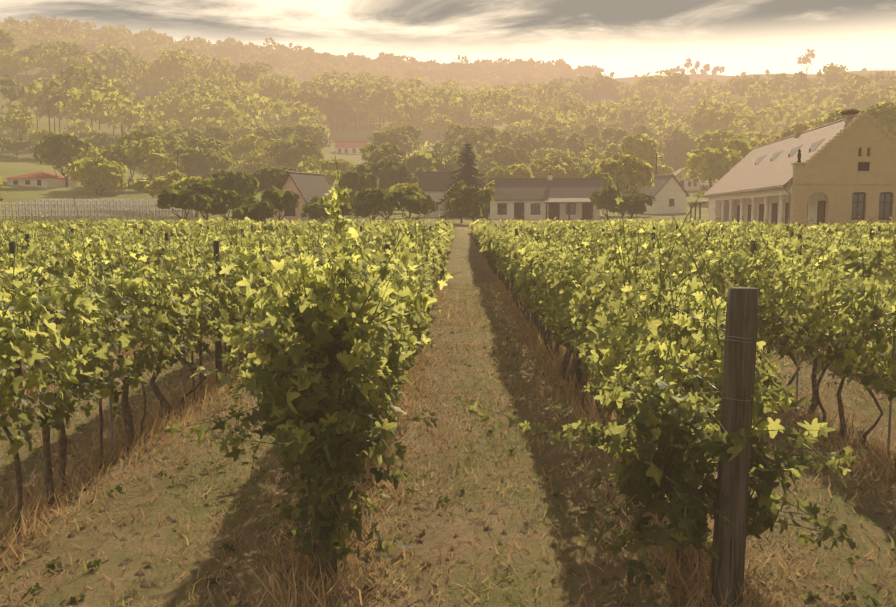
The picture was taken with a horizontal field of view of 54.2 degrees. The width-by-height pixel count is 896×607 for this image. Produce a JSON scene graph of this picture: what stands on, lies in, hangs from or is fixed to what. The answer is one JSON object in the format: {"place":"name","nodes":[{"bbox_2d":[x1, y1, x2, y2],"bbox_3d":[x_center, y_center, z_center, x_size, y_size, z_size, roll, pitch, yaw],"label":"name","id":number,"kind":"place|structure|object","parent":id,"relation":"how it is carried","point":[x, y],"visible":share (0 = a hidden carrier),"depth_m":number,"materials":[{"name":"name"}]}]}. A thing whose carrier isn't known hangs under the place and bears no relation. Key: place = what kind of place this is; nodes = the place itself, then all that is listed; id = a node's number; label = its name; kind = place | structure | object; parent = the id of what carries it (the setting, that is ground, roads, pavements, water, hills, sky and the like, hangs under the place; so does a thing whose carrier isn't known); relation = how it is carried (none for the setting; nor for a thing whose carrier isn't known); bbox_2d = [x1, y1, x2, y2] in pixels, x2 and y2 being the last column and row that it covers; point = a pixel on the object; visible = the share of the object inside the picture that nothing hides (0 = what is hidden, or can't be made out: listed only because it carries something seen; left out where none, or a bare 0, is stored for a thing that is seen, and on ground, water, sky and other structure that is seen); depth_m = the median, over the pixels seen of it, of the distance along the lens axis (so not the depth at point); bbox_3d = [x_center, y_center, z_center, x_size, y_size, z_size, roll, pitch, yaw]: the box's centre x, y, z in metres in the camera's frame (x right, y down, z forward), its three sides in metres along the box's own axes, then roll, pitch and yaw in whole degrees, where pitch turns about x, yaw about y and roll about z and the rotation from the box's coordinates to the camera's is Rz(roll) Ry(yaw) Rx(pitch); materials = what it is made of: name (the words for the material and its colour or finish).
{"place":"outdoors","nodes":[
{"label":"outdoors","id":0,"kind":"place"},
{"bbox_2d":[0,42,895,606],"bbox_3d":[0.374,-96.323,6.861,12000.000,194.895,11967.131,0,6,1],"label":"ground","id":1,"kind":"structure","parent":0,"point":[468,260],"depth_m":7.09,"materials":[{"name":"brown soil"}]},
{"bbox_2d":[7,178,76,187],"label":"red house walls","id":2,"kind":"structure","parent":1,"relation":"on","point":[50,183],"depth_m":159.71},
{"bbox_2d":[7,172,78,179],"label":"red roof tiles","id":3,"kind":"object","parent":2,"relation":"on","point":[39,175],"visible":0.73,"depth_m":160.56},
{"bbox_2d":[2,197,211,221],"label":"trellis field posts","id":4,"kind":"object","parent":1,"relation":"on","point":[132,211],"visible":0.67,"depth_m":81.88,"materials":[{"name":"wood"}]},
{"bbox_2d":[0,199,201,215],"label":"trellis field rails","id":5,"kind":"object","parent":4,"relation":"attached to","point":[92,209],"visible":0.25,"depth_m":84.79,"materials":[{"name":"grey metal"}]},
{"bbox_2d":[271,170,339,221],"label":"steep cottage walls","id":6,"kind":"structure","parent":1,"relation":"on","point":[289,184],"depth_m":83.19,"materials":[{"name":"white paint"}]},
{"bbox_2d":[285,208,293,214],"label":"steep cottage glass","id":7,"kind":"object","parent":6,"relation":"in","point":[291,212],"visible":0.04,"depth_m":83.42,"materials":[{"name":"grey glass"}]},
{"bbox_2d":[279,169,331,203],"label":"cottage roof tiles","id":8,"kind":"object","parent":6,"relation":"on","point":[309,186],"visible":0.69,"depth_m":84.47,"materials":[{"name":"grey tile"}]},
{"bbox_2d":[336,147,362,153],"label":"press house walls","id":9,"kind":"structure","parent":1,"relation":"on","point":[350,151],"depth_m":311.87,"materials":[{"name":"white paint"}]},
{"bbox_2d":[338,148,361,152],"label":"windows","id":10,"kind":"structure","parent":9,"relation":"attached to","point":[346,150],"depth_m":311.84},
{"bbox_2d":[334,141,368,146],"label":"red roof tiles","id":11,"kind":"object","parent":9,"relation":"on","point":[350,143],"visible":0.8,"depth_m":313.48,"materials":[{"name":"red tile"}]},
{"bbox_2d":[99,143,636,222],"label":"tree trunks","id":12,"kind":"object","parent":1,"relation":"on","point":[374,217],"visible":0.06,"depth_m":77.17,"materials":[{"name":"brown plant"}]},
{"bbox_2d":[0,101,895,221],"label":"trees","id":13,"kind":"object","parent":12,"relation":"attached to","point":[369,184],"depth_m":97.64,"materials":[{"name":"green plant"}]},
{"bbox_2d":[4,52,810,193],"bbox_3d":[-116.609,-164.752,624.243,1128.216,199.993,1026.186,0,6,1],"label":"forest trunks","id":14,"kind":"object","parent":1,"relation":"on","point":[437,135],"visible":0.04,"depth_m":298.42,"materials":[{"name":"brown plant"}]},
{"bbox_2d":[0,13,895,186],"bbox_3d":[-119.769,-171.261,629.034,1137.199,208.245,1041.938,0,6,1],"label":"forest trees","id":15,"kind":"object","parent":14,"relation":"attached to","point":[715,134],"materials":[{"name":"green plant"}]},
{"bbox_2d":[173,149,661,174],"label":"utility poles","id":16,"kind":"object","parent":1,"relation":"on","point":[177,152],"visible":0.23,"depth_m":123.34,"materials":[{"name":"brown wood"}]},
{"bbox_2d":[406,141,438,156],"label":"hill vineyard rows","id":17,"kind":"object","parent":1,"relation":"on","point":[424,147],"visible":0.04,"depth_m":296.84,"materials":[{"name":"green plant"}]},
{"bbox_2d":[424,191,448,216],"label":"shed walls","id":18,"kind":"structure","parent":1,"relation":"on","point":[435,196],"depth_m":103.23,"materials":[{"name":"white paint"}]},
{"bbox_2d":[422,171,454,191],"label":"shed roof tiles","id":19,"kind":"object","parent":18,"relation":"on","point":[435,181],"visible":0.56,"depth_m":104.14,"materials":[{"name":"grey tile"}]},
{"bbox_2d":[2,221,880,395],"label":"vineyard posts","id":20,"kind":"object","parent":1,"relation":"on","point":[218,344],"visible":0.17,"depth_m":11.88,"materials":[{"name":"brown wood"}]},
{"bbox_2d":[0,320,893,606],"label":"ground weeds","id":21,"kind":"object","parent":1,"relation":"on","point":[230,544],"visible":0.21,"depth_m":7.21,"materials":[{"name":"green plant"}]},
{"bbox_2d":[0,173,895,589],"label":"vine leaves","id":22,"kind":"object","parent":1,"relation":"on","point":[582,319],"visible":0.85,"depth_m":5.68,"materials":[{"name":"green plant"}]},
{"bbox_2d":[0,202,895,322],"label":"vine leaves","id":23,"kind":"object","parent":1,"relation":"on","point":[515,261],"visible":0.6,"depth_m":17.28,"materials":[{"name":"green plant"}]},
{"bbox_2d":[0,157,895,578],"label":"vine shoots","id":24,"kind":"object","parent":1,"relation":"on","point":[346,283],"visible":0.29,"depth_m":7.50,"materials":[{"name":"green plant"}]},
{"bbox_2d":[0,352,895,606],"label":"soil clods","id":25,"kind":"object","parent":1,"relation":"on","point":[139,572],"visible":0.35,"depth_m":6.18,"materials":[{"name":"brown soil"}]},
{"bbox_2d":[0,278,895,606],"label":"dry grass tufts","id":26,"kind":"object","parent":1,"relation":"on","point":[538,348],"visible":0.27,"depth_m":7.30,"materials":[{"name":"beige plant"}]},
{"bbox_2d":[0,254,895,566],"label":"grapevine trunks","id":27,"kind":"object","parent":1,"relation":"on","point":[162,400],"depth_m":8.95,"materials":[{"name":"brown wood"}]},
{"bbox_2d":[1,345,895,606],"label":"stones","id":28,"kind":"object","parent":1,"relation":"on","point":[234,601],"visible":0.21,"depth_m":6.22,"materials":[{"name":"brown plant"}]},
{"bbox_2d":[5,237,895,463],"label":"trellis wires","id":29,"kind":"object","parent":1,"relation":"on","point":[606,315],"visible":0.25,"depth_m":6.00,"materials":[{"name":"grey metal"}]},
{"bbox_2d":[436,143,489,217],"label":"spruce tree","id":30,"kind":"object","parent":1,"relation":"on","point":[468,178],"visible":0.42,"depth_m":102.32,"materials":[{"name":"green plant"}]},
{"bbox_2d":[62,274,895,463],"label":"vine stakes","id":31,"kind":"object","parent":1,"relation":"in","point":[695,390],"depth_m":8.13,"materials":[{"name":"brown wood"}]},
{"bbox_2d":[318,287,757,606],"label":"wooden posts","id":32,"kind":"object","parent":1,"relation":"on","point":[739,363],"visible":0.6,"depth_m":4.96,"materials":[{"name":"brown wood"}]},
{"bbox_2d":[490,175,599,218],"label":"long barn walls","id":33,"kind":"structure","parent":1,"relation":"on","point":[527,210],"depth_m":94.83,"materials":[{"name":"white paint"}]},
{"bbox_2d":[497,203,575,214],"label":"long barn frames","id":34,"kind":"structure","parent":33,"relation":"in","point":[535,207],"depth_m":94.75,"materials":[{"name":"wood"}]},
{"bbox_2d":[498,204,574,213],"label":"barn glass","id":35,"kind":"object","parent":34,"relation":"in","point":[503,210],"visible":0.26,"depth_m":94.79,"materials":[{"name":"black glass"}]},
{"bbox_2d":[488,174,602,202],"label":"long barn roof tiles","id":36,"kind":"object","parent":33,"relation":"on","point":[567,190],"visible":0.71,"depth_m":95.72,"materials":[{"name":"grey tile"}]},
{"bbox_2d":[514,202,592,219],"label":"doors","id":37,"kind":"structure","parent":33,"relation":"in","point":[554,208],"depth_m":94.53,"materials":[{"name":"brown wood"}]},
{"bbox_2d":[644,177,685,213],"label":"white cottage walls","id":38,"kind":"structure","parent":1,"relation":"on","point":[671,189],"depth_m":115.03,"materials":[{"name":"white paint"}]},
{"bbox_2d":[624,174,689,196],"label":"white cottage roof tiles","id":39,"kind":"object","parent":38,"relation":"on","point":[660,181],"visible":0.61,"depth_m":115.54,"materials":[{"name":"grey tile"}]},
{"bbox_2d":[675,172,699,189],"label":"white press house walls","id":40,"kind":"structure","parent":1,"relation":"on","point":[691,187],"depth_m":176.05,"materials":[{"name":"white paint"}]},
{"bbox_2d":[673,166,686,175],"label":"white press house roof tiles","id":41,"kind":"object","parent":40,"relation":"on","point":[677,172],"visible":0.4,"depth_m":180.23,"materials":[{"name":"grey tile"}]},
{"bbox_2d":[680,181,695,186],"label":"windows","id":42,"kind":"structure","parent":40,"relation":"in","point":[682,183],"depth_m":176.13,"materials":[{"name":"grey glass"}]},
{"bbox_2d":[688,114,858,203],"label":"roof","id":43,"kind":"structure","parent":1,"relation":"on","point":[744,173],"depth_m":64.41,"materials":[{"name":"grey tile"}]},
{"bbox_2d":[702,186,790,221],"bbox_3d":[22.454,-6.645,68.050,0.511,4.039,27.800,1,6,6],"label":"farmhouse gutter","id":44,"kind":"object","parent":43,"relation":"attached to","point":[769,188],"visible":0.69,"depth_m":59.80,"materials":[{"name":"grey metal"}]},
{"bbox_2d":[754,139,823,165],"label":"skylights","id":45,"kind":"object","parent":43,"relation":"attached to","point":[813,147],"visible":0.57,"depth_m":60.97,"materials":[{"name":"grey glass"}]},
{"bbox_2d":[0,216,895,265],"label":"vine leaves","id":46,"kind":"object","parent":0,"point":[482,236],"visible":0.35,"depth_m":38.44,"materials":[{"name":"green plant"}]},
{"bbox_2d":[0,282,895,606],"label":"fallen leaves","id":47,"kind":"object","parent":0,"point":[500,578],"depth_m":7.32,"materials":[{"name":"brown plant"}]},
{"bbox_2d":[0,0,895,77],"label":"sky","id":48,"kind":"structure","parent":0,"point":[625,38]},
{"bbox_2d":[708,184,789,221],"bbox_3d":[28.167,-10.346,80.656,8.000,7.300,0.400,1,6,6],"label":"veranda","id":49,"kind":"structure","parent":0,"point":[727,203],"depth_m":80.88,"materials":[{"name":"white paint"}]},
{"bbox_2d":[690,202,823,224],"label":"farmhouse woodwork","id":50,"kind":"object","parent":49,"relation":"in","point":[820,211],"visible":0.46,"depth_m":67.53,"materials":[{"name":"brown wood"}]},
{"bbox_2d":[755,148,869,170],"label":"windows","id":51,"kind":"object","parent":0,"point":[863,166],"visible":0.83,"depth_m":53.09,"materials":[{"name":"black glass"}]},
{"bbox_2d":[791,118,895,224],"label":"building wall","id":52,"kind":"structure","parent":0,"point":[839,159],"depth_m":53.19,"materials":[{"name":"white paint"}]},
{"bbox_2d":[709,186,890,225],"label":"trim","id":53,"kind":"structure","parent":52,"relation":"attached to","point":[768,198],"depth_m":62.36,"materials":[{"name":"white paint"}]},
{"bbox_2d":[737,192,892,224],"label":"farmhouse frames","id":54,"kind":"structure","parent":52,"relation":"in","point":[884,202],"depth_m":53.60,"materials":[{"name":"brown wood"}]},
{"bbox_2d":[791,112,895,223],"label":"building trim","id":55,"kind":"structure","parent":52,"relation":"attached to","point":[839,193],"depth_m":53.32,"materials":[{"name":"beige paint"}]},
{"bbox_2d":[840,110,859,114],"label":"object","id":56,"kind":"object","parent":55,"relation":"on","point":[844,112],"visible":0.79,"depth_m":55.16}
]}

